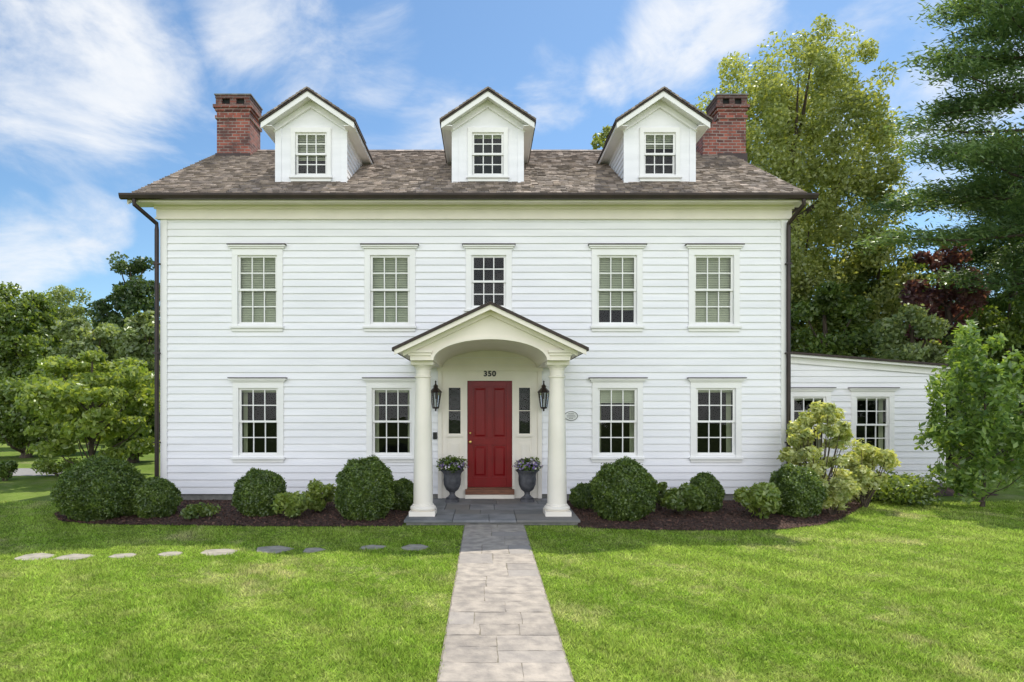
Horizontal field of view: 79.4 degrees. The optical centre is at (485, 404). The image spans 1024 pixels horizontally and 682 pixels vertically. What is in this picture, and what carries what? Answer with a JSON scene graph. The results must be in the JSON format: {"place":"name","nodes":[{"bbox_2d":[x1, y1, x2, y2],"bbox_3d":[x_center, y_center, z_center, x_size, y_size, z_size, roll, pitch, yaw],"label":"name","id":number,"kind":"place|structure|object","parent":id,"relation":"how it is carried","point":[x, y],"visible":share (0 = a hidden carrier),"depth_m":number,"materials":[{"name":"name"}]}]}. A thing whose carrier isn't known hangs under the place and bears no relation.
{"place":"outdoors","nodes":[
{"label":"outdoors","id":0,"kind":"place"},
{"bbox_2d":[12,468,58,475],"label":"driveway","id":1,"kind":"structure","parent":0,"point":[25,472],"depth_m":17.64,"materials":[{"name":"grey asphalt"}]},
{"bbox_2d":[437,524,573,681],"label":"path","id":2,"kind":"structure","parent":0,"point":[533,645],"depth_m":5.64,"materials":[{"name":"grey stone"}]},
{"bbox_2d":[0,435,1023,681],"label":"lawn","id":3,"kind":"structure","parent":0,"point":[20,489],"depth_m":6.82,"materials":[{"name":"green plant"}]},
{"bbox_2d":[0,460,18,480],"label":"leafy shrub","id":4,"kind":"object","parent":3,"relation":"on","point":[8,468],"visible":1,"depth_m":15.99,"materials":[{"name":"green plant"}]},
{"bbox_2d":[0,323,27,367],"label":"deciduous tree","id":5,"kind":"object","parent":3,"relation":"on","point":[12,360],"visible":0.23,"depth_m":33.11,"materials":[{"name":"green plant"}]},
{"bbox_2d":[0,281,64,382],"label":"deciduous tree","id":6,"kind":"object","parent":3,"relation":"on","point":[21,316],"visible":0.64,"depth_m":32.88,"materials":[{"name":"green plant"}]},
{"bbox_2d":[14,553,53,560],"bbox_3d":[-5.833,1.990,8.000,0.436,0.039,0.420,0,0,0],"label":"stepping stone","id":7,"kind":"object","parent":3,"relation":"on","point":[35,556],"visible":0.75,"depth_m":7.99,"materials":[{"name":"grey stone"}]},
{"bbox_2d":[0,371,70,457],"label":"deciduous tree","id":8,"kind":"object","parent":3,"relation":"on","point":[15,422],"visible":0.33,"depth_m":22.03,"materials":[{"name":"green plant"}]},
{"bbox_2d":[30,457,86,475],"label":"leafy shrub","id":9,"kind":"object","parent":3,"relation":"on","point":[45,465],"visible":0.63,"depth_m":16.80,"materials":[{"name":"green plant"}]},
{"bbox_2d":[24,284,96,362],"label":"deciduous tree","id":10,"kind":"object","parent":3,"relation":"on","point":[62,294],"visible":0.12,"depth_m":43.29,"materials":[{"name":"green plant"}]},
{"bbox_2d":[52,554,94,560],"bbox_3d":[-5.321,1.990,7.978,0.422,0.039,0.305,0,0,10],"label":"stepping stone","id":11,"kind":"object","parent":3,"relation":"on","point":[76,556],"visible":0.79,"depth_m":7.99,"materials":[{"name":"grey stone"}]},
{"bbox_2d":[44,317,121,444],"bbox_3d":[-19.195,-1.112,29.965,4.420,6.229,4.224,0,0,0],"label":"deciduous tree","id":12,"kind":"object","parent":3,"relation":"on","point":[77,337],"visible":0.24,"depth_m":29.05,"materials":[{"name":"green plant"}]},
{"bbox_2d":[14,350,159,463],"bbox_3d":[-10.633,0.258,16.664,3.943,3.457,3.870,0,0,0],"label":"dogwood tree","id":13,"kind":"object","parent":3,"relation":"on","point":[79,407],"visible":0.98,"depth_m":16.23,"materials":[{"name":"green plant"}]},
{"bbox_2d":[84,251,159,343],"bbox_3d":[-21.888,-3.667,37.917,4.529,11.379,4.740,0,0,33],"label":"deciduous tree","id":14,"kind":"object","parent":3,"relation":"on","point":[127,298],"visible":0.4,"depth_m":37.02,"materials":[{"name":"green plant"}]},
{"bbox_2d":[108,553,135,557],"bbox_3d":[-4.736,1.990,8.054,0.317,0.039,0.272,0,0,0],"label":"stepping stone","id":15,"kind":"object","parent":3,"relation":"on","point":[129,555],"visible":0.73,"depth_m":8.05,"materials":[{"name":"grey stone"}]},
{"bbox_2d":[98,374,159,462],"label":"deciduous tree","id":16,"kind":"object","parent":3,"relation":"on","point":[133,458],"visible":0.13,"depth_m":20.30,"materials":[{"name":"green plant"}]},
{"bbox_2d":[111,310,159,375],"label":"deciduous tree","id":17,"kind":"object","parent":3,"relation":"on","point":[131,339],"visible":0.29,"depth_m":26.19,"materials":[{"name":"green plant"}]},
{"bbox_2d":[158,551,181,556],"bbox_3d":[-4.170,1.990,8.145,0.299,0.039,0.272,0,0,-18],"label":"stepping stone","id":18,"kind":"object","parent":3,"relation":"on","point":[169,553],"visible":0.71,"depth_m":8.15,"materials":[{"name":"grey stone"}]},
{"bbox_2d":[201,549,236,555],"bbox_3d":[-3.571,1.990,8.234,0.466,0.039,0.394,0,0,0],"label":"stepping stone","id":19,"kind":"object","parent":3,"relation":"on","point":[217,551],"visible":0.68,"depth_m":8.27,"materials":[{"name":"grey stone"}]},
{"bbox_2d":[257,546,293,553],"bbox_3d":[-2.930,1.990,8.416,0.506,0.039,0.399,0,0,34],"label":"stepping stone","id":20,"kind":"object","parent":3,"relation":"on","point":[274,549],"visible":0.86,"depth_m":8.38,"materials":[{"name":"grey stone"}]},
{"bbox_2d":[303,547,325,552],"bbox_3d":[-2.320,1.990,8.372,0.297,0.039,0.274,0,0,0],"label":"stepping stone","id":21,"kind":"object","parent":3,"relation":"on","point":[309,550],"visible":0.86,"depth_m":8.38,"materials":[{"name":"grey stone"}]},
{"bbox_2d":[360,545,385,549],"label":"stepping stone","id":22,"kind":"object","parent":3,"relation":"on","point":[373,546],"visible":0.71,"depth_m":8.56,"materials":[{"name":"grey stone"}]},
{"bbox_2d":[401,544,429,549],"bbox_3d":[-0.982,1.990,8.528,0.339,0.039,0.382,0,0,36],"label":"stepping stone","id":23,"kind":"object","parent":3,"relation":"on","point":[414,546],"visible":0.76,"depth_m":8.50,"materials":[{"name":"grey stone"}]},
{"bbox_2d":[118,86,954,524],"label":"house","id":24,"kind":"structure","parent":3,"relation":"on","point":[332,294],"depth_m":12.48,"materials":[{"name":"white paint"}]},
{"bbox_2d":[226,243,286,330],"bbox_3d":[-4.615,-2.359,12.500,1.180,1.757,0.240,0,0,0],"label":"window","id":25,"kind":"structure","parent":24,"relation":"in","point":[241,252],"depth_m":12.50,"materials":[{"name":"white paint"}]},
{"bbox_2d":[227,377,287,461],"bbox_3d":[-4.596,0.311,12.550,1.180,1.717,0.340,0,0,0],"label":"window","id":26,"kind":"structure","parent":24,"relation":"in","point":[245,385],"depth_m":12.46,"materials":[{"name":"white paint"}]},
{"bbox_2d":[289,127,331,181],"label":"window","id":27,"kind":"structure","parent":24,"relation":"in","point":[310,146],"depth_m":13.10,"materials":[{"name":"white paint"}]},
{"bbox_2d":[362,377,415,461],"bbox_3d":[-1.894,0.311,12.550,1.180,1.717,0.340,0,0,0],"label":"window","id":28,"kind":"structure","parent":24,"relation":"in","point":[374,385],"depth_m":12.46,"materials":[{"name":"white paint"}]},
{"bbox_2d":[360,243,418,330],"bbox_3d":[-1.933,-2.359,12.500,1.180,1.757,0.240,0,0,0],"label":"window","id":29,"kind":"structure","parent":24,"relation":"in","point":[373,252],"depth_m":12.50,"materials":[{"name":"white paint"}]},
{"bbox_2d":[431,380,441,410],"bbox_3d":[-0.986,-0.171,12.314,0.225,0.619,0.292,0,0,30],"label":"wall lantern","id":30,"kind":"object","parent":24,"relation":"attached to","point":[435,389],"depth_m":12.29,"materials":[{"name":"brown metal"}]},
{"bbox_2d":[441,469,463,501],"bbox_3d":[-0.651,1.585,12.080,0.460,0.620,0.460,0,0,0],"label":"garden urn","id":31,"kind":"object","parent":24,"relation":"on","point":[452,482],"visible":0.92,"depth_m":11.95,"materials":[{"name":"stone"}]},
{"bbox_2d":[436,455,468,473],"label":"flowering plant","id":32,"kind":"object","parent":31,"relation":"on","point":[450,463],"visible":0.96,"depth_m":11.97,"materials":[{"name":"purple plant"}]},
{"bbox_2d":[466,127,508,181],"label":"window","id":33,"kind":"structure","parent":24,"relation":"in","point":[487,146],"depth_m":13.10,"materials":[{"name":"white paint"}]},
{"bbox_2d":[462,243,515,311],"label":"window","id":34,"kind":"structure","parent":24,"relation":"in","point":[473,250],"depth_m":12.46,"materials":[{"name":"white paint"}]},
{"bbox_2d":[467,381,511,486],"bbox_3d":[0.087,0.598,12.502,0.910,2.155,0.125,0,0,0],"label":"door","id":35,"kind":"structure","parent":24,"relation":"in","point":[489,403],"depth_m":12.51,"materials":[{"name":"red paint"}]},
{"bbox_2d":[516,469,538,501],"bbox_3d":[0.819,1.585,12.080,0.460,0.620,0.460,0,0,0],"label":"garden urn","id":36,"kind":"object","parent":24,"relation":"on","point":[527,481],"visible":0.94,"depth_m":11.95,"materials":[{"name":"stone"}]},
{"bbox_2d":[512,457,542,472],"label":"flowering plant","id":37,"kind":"object","parent":36,"relation":"on","point":[529,464],"visible":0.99,"depth_m":11.96,"materials":[{"name":"purple plant"}]},
{"bbox_2d":[538,381,548,410],"bbox_3d":[1.172,-0.171,12.314,0.225,0.619,0.292,0,0,30],"label":"wall lantern","id":38,"kind":"object","parent":24,"relation":"attached to","point":[542,390],"depth_m":12.29,"materials":[{"name":"black metal"}]},
{"bbox_2d":[565,411,577,420],"bbox_3d":[1.731,0.231,12.466,0.280,0.200,0.028,0,0,0],"label":"plaque","id":39,"kind":"object","parent":24,"relation":"attached to","point":[571,415],"visible":0.92,"depth_m":12.46,"materials":[{"name":"ceramic"}]},
{"bbox_2d":[588,243,646,330],"bbox_3d":[2.663,-2.359,12.500,1.180,1.757,0.240,0,0,0],"label":"window","id":40,"kind":"structure","parent":24,"relation":"in","point":[601,252],"depth_m":12.50,"materials":[{"name":"white paint"}]},
{"bbox_2d":[588,377,647,461],"bbox_3d":[2.673,0.311,12.550,1.180,1.717,0.340,0,0,0],"label":"window","id":41,"kind":"structure","parent":24,"relation":"in","point":[611,390],"depth_m":12.46,"materials":[{"name":"white paint"}]},
{"bbox_2d":[638,127,681,181],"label":"window","id":42,"kind":"structure","parent":24,"relation":"in","point":[659,146],"depth_m":13.10,"materials":[{"name":"white paint"}]},
{"bbox_2d":[685,243,744,330],"bbox_3d":[4.625,-2.359,12.500,1.180,1.757,0.240,0,0,0],"label":"window","id":43,"kind":"structure","parent":24,"relation":"in","point":[697,252],"depth_m":12.50,"materials":[{"name":"white paint"}]},
{"bbox_2d":[687,377,746,461],"bbox_3d":[4.663,0.311,12.550,1.180,1.717,0.340,0,0,0],"label":"window","id":44,"kind":"structure","parent":24,"relation":"in","point":[728,385],"depth_m":12.46,"materials":[{"name":"white paint"}]},
{"bbox_2d":[791,387,835,458],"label":"window","id":45,"kind":"structure","parent":24,"relation":"in","point":[797,393],"depth_m":14.26,"materials":[{"name":"white paint"}]},
{"bbox_2d":[848,387,899,452],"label":"window","id":46,"kind":"structure","parent":24,"relation":"in","point":[880,394],"depth_m":14.26,"materials":[{"name":"white paint"}]},
{"bbox_2d":[590,125,611,149],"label":"deciduous tree","id":47,"kind":"object","parent":3,"relation":"on","point":[600,140],"visible":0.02,"depth_m":33.88,"materials":[{"name":"green plant"}]},
{"bbox_2d":[567,487,997,530],"bbox_3d":[6.350,1.949,12.008,9.700,0.038,4.783,0,0,0],"label":"mulch bed","id":48,"kind":"object","parent":3,"relation":"on","point":[949,492],"visible":0.26,"depth_m":10.51,"materials":[{"name":"brown soil"}]},
{"bbox_2d":[54,496,887,530],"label":"mulch","id":49,"kind":"object","parent":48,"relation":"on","point":[181,521],"visible":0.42,"depth_m":10.40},
{"bbox_2d":[50,455,145,521],"bbox_3d":[-6.690,1.433,10.761,1.503,1.134,1.450,0,0,0],"label":"boxwood shrub","id":50,"kind":"object","parent":49,"relation":"on","point":[94,488],"visible":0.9,"depth_m":10.30,"materials":[{"name":"green plant"}]},
{"bbox_2d":[128,476,182,518],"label":"boxwood shrub","id":51,"kind":"object","parent":49,"relation":"on","point":[155,496],"visible":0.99,"depth_m":10.60,"materials":[{"name":"green plant"}]},
{"bbox_2d":[179,502,220,520],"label":"ground plant","id":52,"kind":"object","parent":49,"relation":"on","point":[200,511],"visible":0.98,"depth_m":10.57,"materials":[{"name":"green plant"}]},
{"bbox_2d":[231,467,287,516],"bbox_3d":[-3.997,1.556,11.005,0.981,0.887,0.990,0,0,0],"label":"boxwood shrub","id":53,"kind":"object","parent":49,"relation":"on","point":[255,491],"visible":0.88,"depth_m":10.70,"materials":[{"name":"green plant"}]},
{"bbox_2d":[270,491,310,518],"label":"leafy shrub","id":54,"kind":"object","parent":49,"relation":"on","point":[294,505],"visible":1,"depth_m":10.43,"materials":[{"name":"green plant"}]},
{"bbox_2d":[304,478,336,511],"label":"leafy shrub","id":55,"kind":"object","parent":49,"relation":"on","point":[321,496],"visible":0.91,"depth_m":11.16,"materials":[{"name":"green plant"}]},
{"bbox_2d":[333,455,395,520],"bbox_3d":[-2.097,1.435,10.693,1.116,1.130,1.099,0,0,0],"label":"boxwood shrub","id":56,"kind":"object","parent":49,"relation":"on","point":[365,486],"visible":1,"depth_m":10.38,"materials":[{"name":"green plant"}]},
{"bbox_2d":[390,477,413,510],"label":"boxwood shrub","id":57,"kind":"object","parent":49,"relation":"on","point":[403,490],"visible":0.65,"depth_m":11.30,"materials":[{"name":"green plant"}]},
{"bbox_2d":[569,482,593,508],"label":"boxwood shrub","id":58,"kind":"object","parent":48,"relation":"on","point":[580,496],"visible":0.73,"depth_m":11.50,"materials":[{"name":"green plant"}]},
{"bbox_2d":[589,455,658,521],"bbox_3d":[2.390,1.438,10.643,1.164,1.099,1.187,0,0,0],"label":"boxwood shrub","id":59,"kind":"object","parent":48,"relation":"on","point":[623,488],"visible":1,"depth_m":10.31,"materials":[{"name":"green plant"}]},
{"bbox_2d":[652,482,667,508],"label":"leafy shrub","id":60,"kind":"object","parent":48,"relation":"on","point":[661,486],"visible":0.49,"depth_m":11.44,"materials":[{"name":"green plant"}]},
{"bbox_2d":[660,482,706,515],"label":"leafy shrub","id":61,"kind":"object","parent":48,"relation":"on","point":[688,497],"visible":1,"depth_m":10.66,"materials":[{"name":"green plant"}]},
{"bbox_2d":[690,471,725,511],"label":"boxwood shrub","id":62,"kind":"object","parent":48,"relation":"on","point":[709,485],"visible":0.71,"depth_m":11.17,"materials":[{"name":"green plant"}]},
{"bbox_2d":[732,481,781,518],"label":"leafy shrub","id":63,"kind":"object","parent":48,"relation":"on","point":[763,499],"visible":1,"depth_m":10.55,"materials":[{"name":"green plant"}]},
{"bbox_2d":[769,463,828,517],"bbox_3d":[5.500,1.515,10.950,1.024,0.948,1.001,0,0,0],"label":"boxwood shrub","id":64,"kind":"object","parent":48,"relation":"on","point":[802,489],"visible":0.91,"depth_m":10.63,"materials":[{"name":"green plant"}]},
{"bbox_2d":[777,400,853,483],"bbox_3d":[6.290,0.948,11.694,1.247,2.079,1.249,0,0,44],"label":"leafy shrub","id":65,"kind":"object","parent":48,"relation":"on","point":[802,437],"visible":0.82,"depth_m":11.51,"materials":[{"name":"green plant"}]},
{"bbox_2d":[820,476,860,514],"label":"leafy shrub","id":66,"kind":"object","parent":48,"relation":"on","point":[840,491],"visible":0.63,"depth_m":10.81,"materials":[{"name":"green plant"}]},
{"bbox_2d":[833,438,901,506],"bbox_3d":[7.349,1.306,11.960,1.199,1.367,1.116,0,0,0],"label":"leafy shrub","id":67,"kind":"object","parent":48,"relation":"on","point":[861,465],"visible":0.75,"depth_m":11.73,"materials":[{"name":"green plant"}]},
{"bbox_2d":[860,470,946,507],"bbox_3d":[8.284,1.650,12.397,1.773,0.693,1.762,0,0,0],"label":"leafy shrub","id":68,"kind":"object","parent":48,"relation":"on","point":[905,488],"visible":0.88,"depth_m":11.95,"materials":[{"name":"green plant"}]},
{"bbox_2d":[693,13,929,357],"bbox_3d":[13.624,-7.482,28.157,10.125,19.022,9.857,0,0,0],"label":"deciduous tree","id":69,"kind":"object","parent":3,"relation":"on","point":[788,131],"visible":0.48,"depth_m":25.19,"materials":[{"name":"green plant"}]},
{"bbox_2d":[791,280,882,356],"bbox_3d":[13.172,-1.343,23.837,4.003,6.702,4.112,0,0,0],"label":"deciduous tree","id":70,"kind":"object","parent":3,"relation":"on","point":[852,324],"visible":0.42,"depth_m":23.25,"materials":[{"name":"green plant"}]},
{"bbox_2d":[831,227,943,355],"bbox_3d":[17.431,-2.886,26.994,4.769,9.819,4.618,0,0,25],"label":"deciduous tree","id":71,"kind":"object","parent":3,"relation":"on","point":[860,286],"visible":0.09,"depth_m":26.20,"materials":[{"name":"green plant"}]},
{"bbox_2d":[858,303,976,410],"bbox_3d":[13.830,-0.652,20.006,3.627,5.330,3.452,0,0,0],"label":"deciduous tree","id":72,"kind":"object","parent":3,"relation":"on","point":[892,330],"visible":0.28,"depth_m":19.81,"materials":[{"name":"green plant"}]},
{"bbox_2d":[851,0,1023,297],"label":"pine tree","id":73,"kind":"object","parent":3,"relation":"on","point":[1003,154],"visible":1,"depth_m":18.59,"materials":[{"name":"green plant"}]},
{"bbox_2d":[899,242,990,352],"bbox_3d":[16.690,-2.009,22.615,2.875,8.066,2.854,0,0,35],"label":"deciduous tree","id":74,"kind":"object","parent":3,"relation":"on","point":[933,298],"visible":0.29,"depth_m":22.10,"materials":[{"name":"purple plant"}]},
{"bbox_2d":[913,319,1023,506],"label":"magnolia tree","id":75,"kind":"object","parent":3,"relation":"on","point":[1001,381],"visible":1,"depth_m":11.72,"materials":[{"name":"green plant"}]},
{"bbox_2d":[921,165,1023,363],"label":"pine tree","id":76,"kind":"object","parent":3,"relation":"on","point":[1002,300],"visible":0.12,"depth_m":24.40,"materials":[{"name":"green plant"}]},
{"bbox_2d":[945,294,1023,460],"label":"deciduous tree","id":77,"kind":"object","parent":3,"relation":"on","point":[1010,326],"visible":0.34,"depth_m":20.49,"materials":[{"name":"green plant"}]},
{"bbox_2d":[946,389,1023,467],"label":"deciduous tree","id":78,"kind":"object","parent":3,"relation":"on","point":[951,417],"visible":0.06,"depth_m":18.51,"materials":[{"name":"green plant"}]},
{"bbox_2d":[0,0,1023,323],"label":"sky","id":79,"kind":"structure","parent":0,"point":[100,100],"materials":[{"name":"blue"}]}
]}

